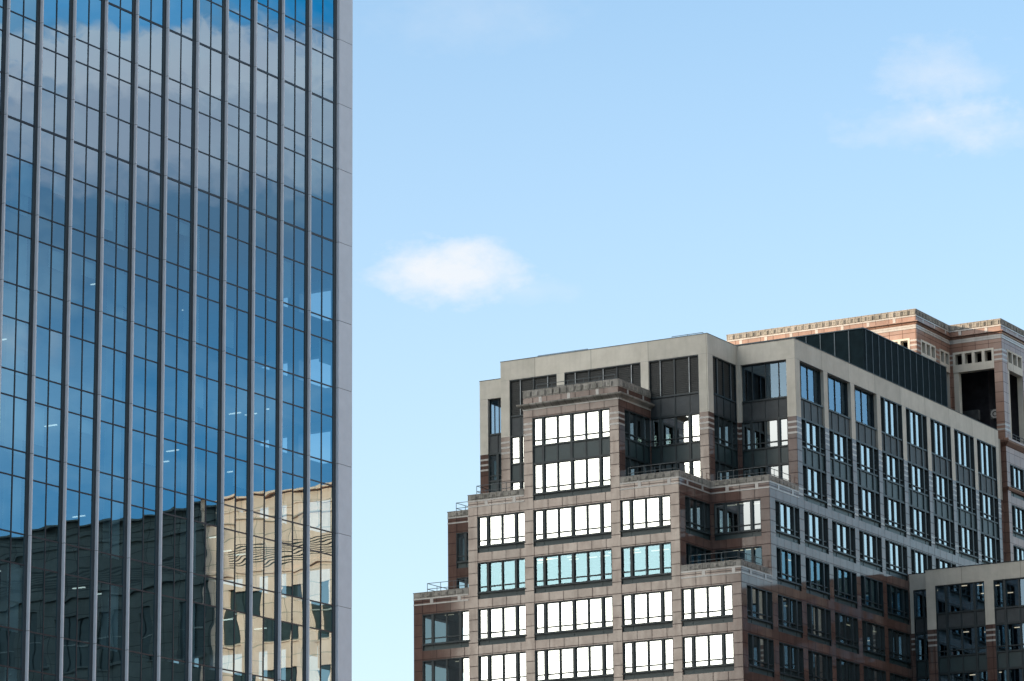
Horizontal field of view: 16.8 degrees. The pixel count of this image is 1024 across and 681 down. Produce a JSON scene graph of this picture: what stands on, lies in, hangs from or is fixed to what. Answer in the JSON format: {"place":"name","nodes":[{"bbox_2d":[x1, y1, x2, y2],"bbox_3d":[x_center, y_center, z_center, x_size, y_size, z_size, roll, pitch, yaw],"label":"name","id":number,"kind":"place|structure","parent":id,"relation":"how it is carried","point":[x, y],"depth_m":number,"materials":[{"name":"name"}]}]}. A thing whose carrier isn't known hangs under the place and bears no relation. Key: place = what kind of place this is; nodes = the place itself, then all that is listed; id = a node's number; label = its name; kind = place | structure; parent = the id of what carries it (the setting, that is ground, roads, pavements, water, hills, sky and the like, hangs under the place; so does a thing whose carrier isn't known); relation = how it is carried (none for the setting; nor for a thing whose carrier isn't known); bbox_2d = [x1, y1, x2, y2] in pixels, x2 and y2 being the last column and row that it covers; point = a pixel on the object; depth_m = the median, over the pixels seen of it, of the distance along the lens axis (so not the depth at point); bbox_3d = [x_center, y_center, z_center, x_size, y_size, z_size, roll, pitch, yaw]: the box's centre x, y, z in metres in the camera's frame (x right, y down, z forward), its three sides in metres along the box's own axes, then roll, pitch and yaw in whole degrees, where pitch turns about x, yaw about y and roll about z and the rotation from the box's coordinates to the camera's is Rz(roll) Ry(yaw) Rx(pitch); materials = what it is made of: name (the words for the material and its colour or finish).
{"place":"outdoors","nodes":[
{"label":"outdoors","id":0,"kind":"place"},
{"bbox_2d":[0,0,352,680],"bbox_3d":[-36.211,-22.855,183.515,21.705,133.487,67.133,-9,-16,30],"label":"glass tower","id":1,"kind":"structure","parent":0,"point":[175,340],"depth_m":187.15,"materials":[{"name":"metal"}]},
{"bbox_2d":[0,561,26,669],"bbox_3d":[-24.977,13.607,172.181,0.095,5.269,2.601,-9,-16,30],"label":"window","id":2,"kind":"structure","parent":1,"relation":"in","point":[13,577],"depth_m":172.45,"materials":[{"name":"black glass"}]},
{"bbox_2d":[0,473,28,565],"bbox_3d":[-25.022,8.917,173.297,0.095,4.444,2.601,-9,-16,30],"label":"window","id":3,"kind":"structure","parent":1,"relation":"in","point":[14,491],"depth_m":173.46,"materials":[{"name":"blue glass"}]},
{"bbox_2d":[0,394,30,478],"bbox_3d":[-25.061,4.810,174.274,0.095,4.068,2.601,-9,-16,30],"label":"window","id":4,"kind":"structure","parent":1,"relation":"in","point":[15,413],"depth_m":174.40,"materials":[{"name":"blue glass"}]},
{"bbox_2d":[1,316,32,400],"bbox_3d":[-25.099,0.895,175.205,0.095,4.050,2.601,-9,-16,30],"label":"window","id":5,"kind":"structure","parent":1,"relation":"in","point":[17,336],"depth_m":175.29,"materials":[{"name":"blue glass"}]},
{"bbox_2d":[3,231,34,323],"bbox_3d":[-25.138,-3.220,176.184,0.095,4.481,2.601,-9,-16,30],"label":"window","id":6,"kind":"structure","parent":1,"relation":"in","point":[19,251],"depth_m":176.28,"materials":[{"name":"blue glass"}]},
{"bbox_2d":[5,155,36,239],"bbox_3d":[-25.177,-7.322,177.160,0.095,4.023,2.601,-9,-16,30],"label":"window","id":7,"kind":"structure","parent":1,"relation":"in","point":[20,206],"depth_m":177.23,"materials":[{"name":"blue glass"}]},
{"bbox_2d":[7,76,38,164],"bbox_3d":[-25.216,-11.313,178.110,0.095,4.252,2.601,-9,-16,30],"label":"window","id":8,"kind":"structure","parent":1,"relation":"in","point":[22,127],"depth_m":178.18,"materials":[{"name":"blue glass"}]},
{"bbox_2d":[9,12,39,86],"bbox_3d":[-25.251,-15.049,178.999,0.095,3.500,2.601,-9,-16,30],"label":"window","id":9,"kind":"structure","parent":1,"relation":"in","point":[24,47],"depth_m":179.10,"materials":[{"name":"blue glass"}]},
{"bbox_2d":[29,568,60,675],"bbox_3d":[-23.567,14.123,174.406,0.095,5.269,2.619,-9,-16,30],"label":"window","id":10,"kind":"structure","parent":1,"relation":"in","point":[45,591],"depth_m":174.53,"materials":[{"name":"black glass"}]},
{"bbox_2d":[31,481,62,572],"bbox_3d":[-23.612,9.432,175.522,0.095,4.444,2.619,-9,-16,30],"label":"window","id":11,"kind":"structure","parent":1,"relation":"in","point":[47,505],"depth_m":175.64,"materials":[{"name":"blue glass"}]},
{"bbox_2d":[33,403,64,487],"bbox_3d":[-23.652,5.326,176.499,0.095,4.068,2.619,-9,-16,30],"label":"window","id":12,"kind":"structure","parent":1,"relation":"in","point":[49,423],"depth_m":176.63,"materials":[{"name":"blue glass"}]},
{"bbox_2d":[35,326,65,409],"bbox_3d":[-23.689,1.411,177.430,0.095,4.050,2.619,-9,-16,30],"label":"window","id":13,"kind":"structure","parent":1,"relation":"in","point":[50,374],"depth_m":177.53,"materials":[{"name":"blue glass"}]},
{"bbox_2d":[37,242,67,333],"bbox_3d":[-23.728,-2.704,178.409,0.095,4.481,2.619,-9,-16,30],"label":"window","id":14,"kind":"structure","parent":1,"relation":"in","point":[52,262],"depth_m":178.53,"materials":[{"name":"blue glass"}]},
{"bbox_2d":[39,167,69,250],"bbox_3d":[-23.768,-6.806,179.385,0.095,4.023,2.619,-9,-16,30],"label":"window","id":15,"kind":"structure","parent":1,"relation":"in","point":[54,187],"depth_m":179.49,"materials":[{"name":"blue glass"}]},
{"bbox_2d":[40,89,70,176],"bbox_3d":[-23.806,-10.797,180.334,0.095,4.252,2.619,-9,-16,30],"label":"window","id":16,"kind":"structure","parent":1,"relation":"in","point":[56,110],"depth_m":180.46,"materials":[{"name":"blue glass"}]},
{"bbox_2d":[42,26,72,99],"bbox_3d":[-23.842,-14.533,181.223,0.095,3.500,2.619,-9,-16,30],"label":"window","id":17,"kind":"structure","parent":1,"relation":"in","point":[57,46],"depth_m":181.34,"materials":[{"name":"blue glass"}]},
{"bbox_2d":[63,575,93,680],"bbox_3d":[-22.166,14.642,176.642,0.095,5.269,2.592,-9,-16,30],"label":"window","id":18,"kind":"structure","parent":1,"relation":"in","point":[79,592],"depth_m":176.75,"materials":[{"name":"black glass"}]},
{"bbox_2d":[65,490,95,579],"bbox_3d":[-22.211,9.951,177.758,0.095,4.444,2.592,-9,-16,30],"label":"window","id":19,"kind":"structure","parent":1,"relation":"in","point":[80,508],"depth_m":177.88,"materials":[{"name":"black glass"}]},
{"bbox_2d":[67,413,96,495],"bbox_3d":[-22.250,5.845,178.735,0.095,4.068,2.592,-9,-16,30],"label":"window","id":20,"kind":"structure","parent":1,"relation":"in","point":[82,431],"depth_m":178.84,"materials":[{"name":"blue glass"}]},
{"bbox_2d":[68,337,98,419],"bbox_3d":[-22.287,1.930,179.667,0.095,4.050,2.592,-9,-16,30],"label":"window","id":21,"kind":"structure","parent":1,"relation":"in","point":[83,356],"depth_m":179.78,"materials":[{"name":"blue glass"}]},
{"bbox_2d":[70,254,99,343],"bbox_3d":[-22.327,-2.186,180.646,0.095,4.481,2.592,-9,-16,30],"label":"window","id":22,"kind":"structure","parent":1,"relation":"in","point":[85,273],"depth_m":180.77,"materials":[{"name":"blue glass"}]},
{"bbox_2d":[72,180,100,261],"bbox_3d":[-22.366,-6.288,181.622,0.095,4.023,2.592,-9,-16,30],"label":"window","id":23,"kind":"structure","parent":1,"relation":"in","point":[86,211],"depth_m":181.74,"materials":[{"name":"blue glass"}]},
{"bbox_2d":[73,103,102,188],"bbox_3d":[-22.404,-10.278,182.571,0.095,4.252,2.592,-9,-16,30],"label":"window","id":24,"kind":"structure","parent":1,"relation":"in","point":[88,123],"depth_m":182.68,"materials":[{"name":"blue glass"}]},
{"bbox_2d":[75,40,103,111],"bbox_3d":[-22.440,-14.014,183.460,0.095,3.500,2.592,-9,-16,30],"label":"window","id":25,"kind":"structure","parent":1,"relation":"in","point":[89,67],"depth_m":183.57,"materials":[{"name":"blue glass"}]},
{"bbox_2d":[96,582,125,680],"bbox_3d":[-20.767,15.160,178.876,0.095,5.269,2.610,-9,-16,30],"label":"window","id":26,"kind":"structure","parent":1,"relation":"in","point":[111,599],"depth_m":179.01,"materials":[{"name":"black glass"}]},
{"bbox_2d":[98,498,127,586],"bbox_3d":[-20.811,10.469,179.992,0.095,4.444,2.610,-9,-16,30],"label":"window","id":27,"kind":"structure","parent":1,"relation":"in","point":[112,537],"depth_m":180.11,"materials":[{"name":"black glass"}]},
{"bbox_2d":[99,422,128,503],"bbox_3d":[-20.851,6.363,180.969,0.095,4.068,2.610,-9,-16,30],"label":"window","id":28,"kind":"structure","parent":1,"relation":"in","point":[114,440],"depth_m":181.08,"materials":[{"name":"blue glass"}]},
{"bbox_2d":[101,347,129,427],"bbox_3d":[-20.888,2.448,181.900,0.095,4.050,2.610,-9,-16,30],"label":"window","id":29,"kind":"structure","parent":1,"relation":"in","point":[115,375],"depth_m":182.01,"materials":[{"name":"blue glass"}]},
{"bbox_2d":[102,265,131,353],"bbox_3d":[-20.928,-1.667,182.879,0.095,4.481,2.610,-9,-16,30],"label":"window","id":30,"kind":"structure","parent":1,"relation":"in","point":[116,321],"depth_m":182.99,"materials":[{"name":"blue glass"}]},
{"bbox_2d":[104,191,132,272],"bbox_3d":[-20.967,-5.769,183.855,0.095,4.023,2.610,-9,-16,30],"label":"window","id":31,"kind":"structure","parent":1,"relation":"in","point":[118,212],"depth_m":183.98,"materials":[{"name":"blue glass"}]},
{"bbox_2d":[105,115,133,199],"bbox_3d":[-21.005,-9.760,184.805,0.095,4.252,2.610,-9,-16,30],"label":"window","id":32,"kind":"structure","parent":1,"relation":"in","point":[119,134],"depth_m":184.92,"materials":[{"name":"blue glass"}]},
{"bbox_2d":[106,53,134,124],"bbox_3d":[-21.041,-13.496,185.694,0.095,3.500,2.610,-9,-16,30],"label":"window","id":33,"kind":"structure","parent":1,"relation":"in","point":[120,72],"depth_m":185.83,"materials":[{"name":"blue glass"}]},
{"bbox_2d":[0,0,253,680],"bbox_3d":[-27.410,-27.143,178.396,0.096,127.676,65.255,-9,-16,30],"label":"windows","id":34,"kind":"structure","parent":1,"relation":"in","point":[58,14],"depth_m":181.65,"materials":[{"name":"blue glass"}]},
{"bbox_2d":[128,589,157,680],"bbox_3d":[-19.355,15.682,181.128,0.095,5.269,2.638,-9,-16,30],"label":"window","id":35,"kind":"structure","parent":1,"relation":"in","point":[143,606],"depth_m":181.30,"materials":[{"name":"black glass"}]},
{"bbox_2d":[130,506,158,593],"bbox_3d":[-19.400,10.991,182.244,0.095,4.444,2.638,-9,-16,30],"label":"window","id":36,"kind":"structure","parent":1,"relation":"in","point":[144,545],"depth_m":182.37,"materials":[{"name":"black glass"}]},
{"bbox_2d":[131,430,159,511],"bbox_3d":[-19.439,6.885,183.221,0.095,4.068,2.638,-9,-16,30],"label":"window","id":37,"kind":"structure","parent":1,"relation":"in","point":[145,484],"depth_m":183.35,"materials":[{"name":"blue glass"}]},
{"bbox_2d":[132,356,160,436],"bbox_3d":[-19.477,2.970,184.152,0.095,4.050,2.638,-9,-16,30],"label":"window","id":38,"kind":"structure","parent":1,"relation":"in","point":[146,374],"depth_m":184.29,"materials":[{"name":"blue glass"}]},
{"bbox_2d":[134,275,162,363],"bbox_3d":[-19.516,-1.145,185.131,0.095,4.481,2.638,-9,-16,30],"label":"window","id":39,"kind":"structure","parent":1,"relation":"in","point":[148,293],"depth_m":185.24,"materials":[{"name":"blue glass"}]},
{"bbox_2d":[135,203,163,282],"bbox_3d":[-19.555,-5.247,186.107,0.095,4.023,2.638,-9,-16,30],"label":"window","id":40,"kind":"structure","parent":1,"relation":"in","point":[149,221],"depth_m":186.24,"materials":[{"name":"blue glass"}]},
{"bbox_2d":[136,127,164,211],"bbox_3d":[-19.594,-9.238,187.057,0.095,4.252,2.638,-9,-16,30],"label":"window","id":41,"kind":"structure","parent":1,"relation":"in","point":[150,146],"depth_m":187.19,"materials":[{"name":"blue glass"}]},
{"bbox_2d":[137,66,164,136],"bbox_3d":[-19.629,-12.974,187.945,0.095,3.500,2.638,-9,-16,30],"label":"window","id":42,"kind":"structure","parent":1,"relation":"in","point":[151,85],"depth_m":188.06,"materials":[{"name":"blue glass"}]},
{"bbox_2d":[138,0,166,75],"bbox_3d":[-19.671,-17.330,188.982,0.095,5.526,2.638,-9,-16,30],"label":"window","id":43,"kind":"structure","parent":1,"relation":"in","point":[152,13],"depth_m":188.98,"materials":[{"name":"blue glass"}]},
{"bbox_2d":[160,596,188,680],"bbox_3d":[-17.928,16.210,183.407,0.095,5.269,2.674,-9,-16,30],"label":"window","id":44,"kind":"structure","parent":1,"relation":"in","point":[174,661],"depth_m":183.62,"materials":[{"name":"black glass"}]},
{"bbox_2d":[161,514,189,600],"bbox_3d":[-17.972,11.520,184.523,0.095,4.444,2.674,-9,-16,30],"label":"window","id":45,"kind":"structure","parent":1,"relation":"in","point":[175,530],"depth_m":184.65,"materials":[{"name":"black glass"}]},
{"bbox_2d":[163,439,190,519],"bbox_3d":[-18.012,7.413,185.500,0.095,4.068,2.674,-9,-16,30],"label":"window","id":46,"kind":"structure","parent":1,"relation":"in","point":[176,456],"depth_m":185.62,"materials":[{"name":"blue glass"}]},
{"bbox_2d":[164,366,191,445],"bbox_3d":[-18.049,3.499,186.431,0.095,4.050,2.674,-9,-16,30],"label":"window","id":47,"kind":"structure","parent":1,"relation":"in","point":[177,383],"depth_m":186.55,"materials":[{"name":"blue glass"}]},
{"bbox_2d":[165,286,192,372],"bbox_3d":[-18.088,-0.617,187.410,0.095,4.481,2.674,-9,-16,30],"label":"window","id":48,"kind":"structure","parent":1,"relation":"in","point":[179,304],"depth_m":187.51,"materials":[{"name":"blue glass"}]},
{"bbox_2d":[166,214,193,293],"bbox_3d":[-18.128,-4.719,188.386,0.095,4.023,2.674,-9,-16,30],"label":"window","id":49,"kind":"structure","parent":1,"relation":"in","point":[180,233],"depth_m":188.52,"materials":[{"name":"blue glass"}]},
{"bbox_2d":[167,140,194,222],"bbox_3d":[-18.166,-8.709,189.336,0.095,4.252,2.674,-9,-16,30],"label":"window","id":50,"kind":"structure","parent":1,"relation":"in","point":[181,159],"depth_m":189.45,"materials":[{"name":"blue glass"}]},
{"bbox_2d":[169,0,196,88],"bbox_3d":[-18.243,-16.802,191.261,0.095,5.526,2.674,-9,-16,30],"label":"window","id":51,"kind":"structure","parent":1,"relation":"in","point":[183,13],"depth_m":191.35,"materials":[{"name":"blue glass"}]},
{"bbox_2d":[192,603,219,680],"bbox_3d":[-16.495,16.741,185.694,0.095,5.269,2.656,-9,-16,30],"label":"window","id":52,"kind":"structure","parent":1,"relation":"in","point":[206,619],"depth_m":185.92,"materials":[{"name":"black glass"}]},
{"bbox_2d":[193,522,220,607],"bbox_3d":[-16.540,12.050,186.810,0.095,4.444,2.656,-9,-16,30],"label":"window","id":53,"kind":"structure","parent":1,"relation":"in","point":[206,538],"depth_m":186.92,"materials":[{"name":"black glass"}]},
{"bbox_2d":[194,448,220,526],"bbox_3d":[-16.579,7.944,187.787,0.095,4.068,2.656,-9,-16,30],"label":"window","id":54,"kind":"structure","parent":1,"relation":"in","point":[207,465],"depth_m":187.93,"materials":[{"name":"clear glass"}]},
{"bbox_2d":[195,375,221,453],"bbox_3d":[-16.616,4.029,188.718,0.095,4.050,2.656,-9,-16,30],"label":"window","id":55,"kind":"structure","parent":1,"relation":"in","point":[208,393],"depth_m":188.84,"materials":[{"name":"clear glass"}]},
{"bbox_2d":[195,296,222,381],"bbox_3d":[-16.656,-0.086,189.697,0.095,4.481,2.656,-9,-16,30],"label":"window","id":56,"kind":"structure","parent":1,"relation":"in","point":[209,314],"depth_m":189.82,"materials":[{"name":"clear glass"}]},
{"bbox_2d":[196,225,223,303],"bbox_3d":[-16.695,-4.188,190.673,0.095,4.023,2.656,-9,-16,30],"label":"window","id":57,"kind":"structure","parent":1,"relation":"in","point":[209,270],"depth_m":190.79,"materials":[{"name":"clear glass"}]},
{"bbox_2d":[197,152,223,233],"bbox_3d":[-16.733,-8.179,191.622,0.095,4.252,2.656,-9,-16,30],"label":"window","id":58,"kind":"structure","parent":1,"relation":"in","point":[210,208],"depth_m":191.77,"materials":[{"name":"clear glass"}]},
{"bbox_2d":[199,0,225,100],"bbox_3d":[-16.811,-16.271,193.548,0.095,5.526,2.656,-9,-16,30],"label":"window","id":59,"kind":"structure","parent":1,"relation":"in","point":[212,42],"depth_m":193.65,"materials":[{"name":"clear glass"}]},
{"bbox_2d":[222,609,248,680],"bbox_3d":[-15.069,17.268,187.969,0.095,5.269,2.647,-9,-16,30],"label":"window","id":60,"kind":"structure","parent":1,"relation":"in","point":[235,662],"depth_m":188.25,"materials":[{"name":"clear glass"}]},
{"bbox_2d":[223,529,249,613],"bbox_3d":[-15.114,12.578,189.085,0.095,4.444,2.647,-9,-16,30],"label":"window","id":61,"kind":"structure","parent":1,"relation":"in","point":[236,563],"depth_m":189.21,"materials":[{"name":"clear glass"}]},
{"bbox_2d":[224,456,249,534],"bbox_3d":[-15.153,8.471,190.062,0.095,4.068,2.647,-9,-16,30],"label":"window","id":62,"kind":"structure","parent":1,"relation":"in","point":[236,472],"depth_m":190.19,"materials":[{"name":"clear glass"}]},
{"bbox_2d":[225,385,250,462],"bbox_3d":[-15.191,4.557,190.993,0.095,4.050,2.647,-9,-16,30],"label":"window","id":63,"kind":"structure","parent":1,"relation":"in","point":[237,401],"depth_m":191.12,"materials":[{"name":"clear glass"}]},
{"bbox_2d":[225,306,251,390],"bbox_3d":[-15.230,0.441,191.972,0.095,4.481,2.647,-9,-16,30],"label":"window","id":64,"kind":"structure","parent":1,"relation":"in","point":[238,323],"depth_m":192.10,"materials":[{"name":"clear glass"}]},
{"bbox_2d":[226,237,251,313],"bbox_3d":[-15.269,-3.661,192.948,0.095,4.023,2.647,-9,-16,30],"label":"window","id":65,"kind":"structure","parent":1,"relation":"in","point":[239,254],"depth_m":193.09,"materials":[{"name":"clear glass"}]},
{"bbox_2d":[227,164,252,243],"bbox_3d":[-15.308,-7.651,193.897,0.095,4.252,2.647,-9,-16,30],"label":"window","id":66,"kind":"structure","parent":1,"relation":"in","point":[239,181],"depth_m":194.03,"materials":[{"name":"blue glass"}]},
{"bbox_2d":[228,11,253,112],"bbox_3d":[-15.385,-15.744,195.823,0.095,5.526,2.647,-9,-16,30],"label":"window","id":67,"kind":"structure","parent":1,"relation":"in","point":[241,30],"depth_m":195.94,"materials":[{"name":"blue glass"}]},
{"bbox_2d":[253,536,277,619],"bbox_3d":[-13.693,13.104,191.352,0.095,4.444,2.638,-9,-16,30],"label":"window","id":68,"kind":"structure","parent":1,"relation":"in","point":[265,552],"depth_m":191.49,"materials":[{"name":"beige glass"}]},
{"bbox_2d":[253,465,278,541],"bbox_3d":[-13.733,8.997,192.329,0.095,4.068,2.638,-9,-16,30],"label":"window","id":69,"kind":"structure","parent":1,"relation":"in","point":[266,481],"depth_m":192.48,"materials":[{"name":"beige glass"}]},
{"bbox_2d":[254,394,278,469],"bbox_3d":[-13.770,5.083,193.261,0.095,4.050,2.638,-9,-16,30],"label":"window","id":70,"kind":"structure","parent":1,"relation":"in","point":[266,410],"depth_m":193.37,"materials":[{"name":"blue glass"}]},
{"bbox_2d":[254,316,279,399],"bbox_3d":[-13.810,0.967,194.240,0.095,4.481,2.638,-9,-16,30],"label":"window","id":71,"kind":"structure","parent":1,"relation":"in","point":[267,333],"depth_m":194.36,"materials":[{"name":"blue glass"}]},
{"bbox_2d":[255,247,279,322],"bbox_3d":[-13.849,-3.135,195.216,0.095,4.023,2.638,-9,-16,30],"label":"window","id":72,"kind":"structure","parent":1,"relation":"in","point":[267,264],"depth_m":195.32,"materials":[{"name":"blue glass"}]},
{"bbox_2d":[255,175,280,254],"bbox_3d":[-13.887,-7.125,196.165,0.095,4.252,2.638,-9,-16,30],"label":"window","id":73,"kind":"structure","parent":1,"relation":"in","point":[268,192],"depth_m":196.32,"materials":[{"name":"blue glass"}]},
{"bbox_2d":[256,24,281,124],"bbox_3d":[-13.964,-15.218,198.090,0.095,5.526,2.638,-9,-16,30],"label":"window","id":74,"kind":"structure","parent":1,"relation":"in","point":[269,42],"depth_m":198.25,"materials":[{"name":"blue glass"}]},
{"bbox_2d":[281,544,306,626],"bbox_3d":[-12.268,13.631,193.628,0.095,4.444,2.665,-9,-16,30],"label":"window","id":75,"kind":"structure","parent":1,"relation":"in","point":[294,559],"depth_m":193.75,"materials":[{"name":"beige glass"}]},
{"bbox_2d":[282,472,306,548],"bbox_3d":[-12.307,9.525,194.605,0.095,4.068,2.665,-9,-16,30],"label":"window","id":76,"kind":"structure","parent":1,"relation":"in","point":[294,488],"depth_m":194.74,"materials":[{"name":"beige glass"}]},
{"bbox_2d":[282,403,306,477],"bbox_3d":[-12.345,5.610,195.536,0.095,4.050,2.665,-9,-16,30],"label":"window","id":77,"kind":"structure","parent":1,"relation":"in","point":[294,419],"depth_m":195.65,"materials":[{"name":"blue glass"}]},
{"bbox_2d":[282,326,307,408],"bbox_3d":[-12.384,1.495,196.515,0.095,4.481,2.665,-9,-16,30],"label":"window","id":78,"kind":"structure","parent":1,"relation":"in","point":[295,342],"depth_m":196.66,"materials":[{"name":"blue glass"}]},
{"bbox_2d":[283,257,307,332],"bbox_3d":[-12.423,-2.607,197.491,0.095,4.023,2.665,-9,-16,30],"label":"window","id":79,"kind":"structure","parent":1,"relation":"in","point":[295,274],"depth_m":197.62,"materials":[{"name":"blue glass"}]},
{"bbox_2d":[283,186,307,264],"bbox_3d":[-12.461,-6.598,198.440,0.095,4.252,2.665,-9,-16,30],"label":"window","id":80,"kind":"structure","parent":1,"relation":"in","point":[295,220],"depth_m":198.59,"materials":[{"name":"blue glass"}]},
{"bbox_2d":[284,37,308,136],"bbox_3d":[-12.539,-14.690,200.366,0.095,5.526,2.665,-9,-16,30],"label":"window","id":81,"kind":"structure","parent":1,"relation":"in","point":[296,89],"depth_m":200.53,"materials":[{"name":"blue glass"}]},
{"bbox_2d":[310,551,334,632],"bbox_3d":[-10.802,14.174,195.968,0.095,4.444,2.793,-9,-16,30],"label":"window","id":82,"kind":"structure","parent":1,"relation":"in","point":[322,566],"depth_m":196.08,"materials":[{"name":"beige glass"}]},
{"bbox_2d":[310,480,335,555],"bbox_3d":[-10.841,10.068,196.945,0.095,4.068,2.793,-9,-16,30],"label":"window","id":83,"kind":"structure","parent":1,"relation":"in","point":[322,496],"depth_m":197.09,"materials":[{"name":"beige glass"}]},
{"bbox_2d":[310,411,335,485],"bbox_3d":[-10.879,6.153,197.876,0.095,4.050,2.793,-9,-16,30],"label":"window","id":84,"kind":"structure","parent":1,"relation":"in","point":[322,427],"depth_m":198.00,"materials":[{"name":"blue glass"}]},
{"bbox_2d":[310,335,335,417],"bbox_3d":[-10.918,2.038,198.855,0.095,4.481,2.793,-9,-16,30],"label":"window","id":85,"kind":"structure","parent":1,"relation":"in","point":[323,352],"depth_m":199.02,"materials":[{"name":"blue glass"}]},
{"bbox_2d":[311,268,335,341],"bbox_3d":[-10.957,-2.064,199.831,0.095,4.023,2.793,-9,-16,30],"label":"window","id":86,"kind":"structure","parent":1,"relation":"in","point":[323,285],"depth_m":199.95,"materials":[{"name":"blue glass"}]},
{"bbox_2d":[311,197,335,275],"bbox_3d":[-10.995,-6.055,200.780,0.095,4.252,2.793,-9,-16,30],"label":"window","id":87,"kind":"structure","parent":1,"relation":"in","point":[323,214],"depth_m":200.88,"materials":[{"name":"blue glass"}]},
{"bbox_2d":[312,49,336,147],"bbox_3d":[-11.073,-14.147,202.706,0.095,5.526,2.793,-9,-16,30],"label":"window","id":88,"kind":"structure","parent":1,"relation":"in","point":[324,68],"depth_m":202.85,"materials":[{"name":"blue glass"}]},
{"bbox_2d":[351,0,1023,680],"label":"sky","id":89,"kind":"structure","parent":0,"point":[531,178],"materials":[{"name":"blue"}]},
{"bbox_2d":[413,327,1005,680],"bbox_3d":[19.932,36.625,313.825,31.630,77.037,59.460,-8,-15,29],"label":"stepped office building","id":90,"kind":"structure","parent":0,"point":[701,507],"depth_m":296.90,"materials":[{"name":"stone"}]},
{"bbox_2d":[422,610,469,650],"bbox_3d":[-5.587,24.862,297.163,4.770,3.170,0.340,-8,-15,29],"label":"window","id":91,"kind":"structure","parent":90,"relation":"in","point":[446,630],"depth_m":297.31,"materials":[{"name":"glass"}]},
{"bbox_2d":[477,511,525,552],"bbox_3d":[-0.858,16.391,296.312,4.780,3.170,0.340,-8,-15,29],"label":"window","id":92,"kind":"structure","parent":90,"relation":"in","point":[499,532],"depth_m":296.44,"materials":[{"name":"glass"}]},
{"bbox_2d":[478,604,526,645],"bbox_3d":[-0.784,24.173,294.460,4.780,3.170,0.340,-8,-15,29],"label":"window","id":93,"kind":"structure","parent":90,"relation":"in","point":[506,624],"depth_m":294.57,"materials":[{"name":"glass"}]},
{"bbox_2d":[532,408,609,463],"bbox_3d":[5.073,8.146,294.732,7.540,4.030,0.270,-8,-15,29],"label":"window","id":94,"kind":"structure","parent":90,"relation":"in","point":[584,434],"depth_m":294.78,"materials":[{"name":"glass"}]},
{"bbox_2d":[533,455,610,500],"bbox_3d":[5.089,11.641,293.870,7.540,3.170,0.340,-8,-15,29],"label":"window","id":95,"kind":"structure","parent":90,"relation":"in","point":[589,475],"depth_m":293.92,"materials":[{"name":"glass"}]},
{"bbox_2d":[533,501,611,546],"bbox_3d":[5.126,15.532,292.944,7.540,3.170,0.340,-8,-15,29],"label":"window","id":96,"kind":"structure","parent":90,"relation":"in","point":[585,522],"depth_m":292.99,"materials":[{"name":"glass"}]},
{"bbox_2d":[534,596,612,640],"bbox_3d":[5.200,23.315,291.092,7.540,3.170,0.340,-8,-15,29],"label":"window","id":97,"kind":"structure","parent":90,"relation":"in","point":[585,616],"depth_m":291.14,"materials":[{"name":"glass"}]},
{"bbox_2d":[535,643,613,680],"bbox_3d":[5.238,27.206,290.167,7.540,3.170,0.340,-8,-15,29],"label":"window","id":98,"kind":"structure","parent":90,"relation":"in","point":[590,662],"depth_m":290.14,"materials":[{"name":"glass"}]},
{"bbox_2d":[620,495,670,536],"bbox_3d":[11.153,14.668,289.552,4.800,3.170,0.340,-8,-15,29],"label":"window","id":99,"kind":"structure","parent":90,"relation":"in","point":[646,515],"depth_m":289.65,"materials":[{"name":"glass"}]},
{"bbox_2d":[621,590,672,631],"bbox_3d":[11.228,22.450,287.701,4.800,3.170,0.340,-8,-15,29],"label":"window","id":100,"kind":"structure","parent":90,"relation":"in","point":[645,610],"depth_m":287.81,"materials":[{"name":"glass"}]},
{"bbox_2d":[622,638,673,679],"bbox_3d":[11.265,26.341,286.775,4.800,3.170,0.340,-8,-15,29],"label":"window","id":101,"kind":"structure","parent":90,"relation":"in","point":[653,658],"depth_m":286.83,"materials":[{"name":"glass"}]},
{"bbox_2d":[649,355,699,418],"bbox_3d":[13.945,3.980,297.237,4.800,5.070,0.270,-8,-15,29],"label":"window","id":102,"kind":"structure","parent":90,"relation":"in","point":[673,382],"depth_m":297.31,"materials":[{"name":"glass"}]},
{"bbox_2d":[651,412,700,464],"bbox_3d":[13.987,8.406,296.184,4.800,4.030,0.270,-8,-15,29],"label":"window","id":103,"kind":"structure","parent":90,"relation":"in","point":[676,438],"depth_m":296.23,"materials":[{"name":"glass"}]},
{"bbox_2d":[681,584,732,626],"bbox_3d":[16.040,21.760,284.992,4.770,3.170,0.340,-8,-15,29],"label":"window","id":104,"kind":"structure","parent":90,"relation":"in","point":[713,604],"depth_m":285.02,"materials":[{"name":"glass"}]},
{"bbox_2d":[682,632,733,674],"bbox_3d":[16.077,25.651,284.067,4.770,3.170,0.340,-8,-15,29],"label":"window","id":105,"kind":"structure","parent":90,"relation":"in","point":[709,653],"depth_m":284.11,"materials":[{"name":"glass"}]},
{"bbox_2d":[714,499,761,540],"bbox_3d":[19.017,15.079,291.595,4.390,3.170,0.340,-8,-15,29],"label":"window","id":106,"kind":"structure","parent":90,"relation":"in","point":[737,519],"depth_m":291.70,"materials":[{"name":"glass"}]},
{"bbox_2d":[742,417,788,467],"bbox_3d":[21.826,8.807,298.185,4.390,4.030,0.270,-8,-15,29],"label":"window","id":107,"kind":"structure","parent":90,"relation":"in","point":[764,442],"depth_m":298.26,"materials":[{"name":"glass"}]},
{"bbox_2d":[726,308,1023,561],"bbox_3d":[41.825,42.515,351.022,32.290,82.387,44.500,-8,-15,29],"label":"granite belvedere tower","id":108,"kind":"structure","parent":0,"point":[982,361],"depth_m":341.57,"materials":[{"name":"stone"}]},
{"bbox_2d":[909,560,1023,680],"bbox_3d":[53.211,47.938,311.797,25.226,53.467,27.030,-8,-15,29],"label":"limestone wing","id":109,"kind":"structure","parent":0,"point":[987,629],"depth_m":309.66,"materials":[{"name":"grey stone"}]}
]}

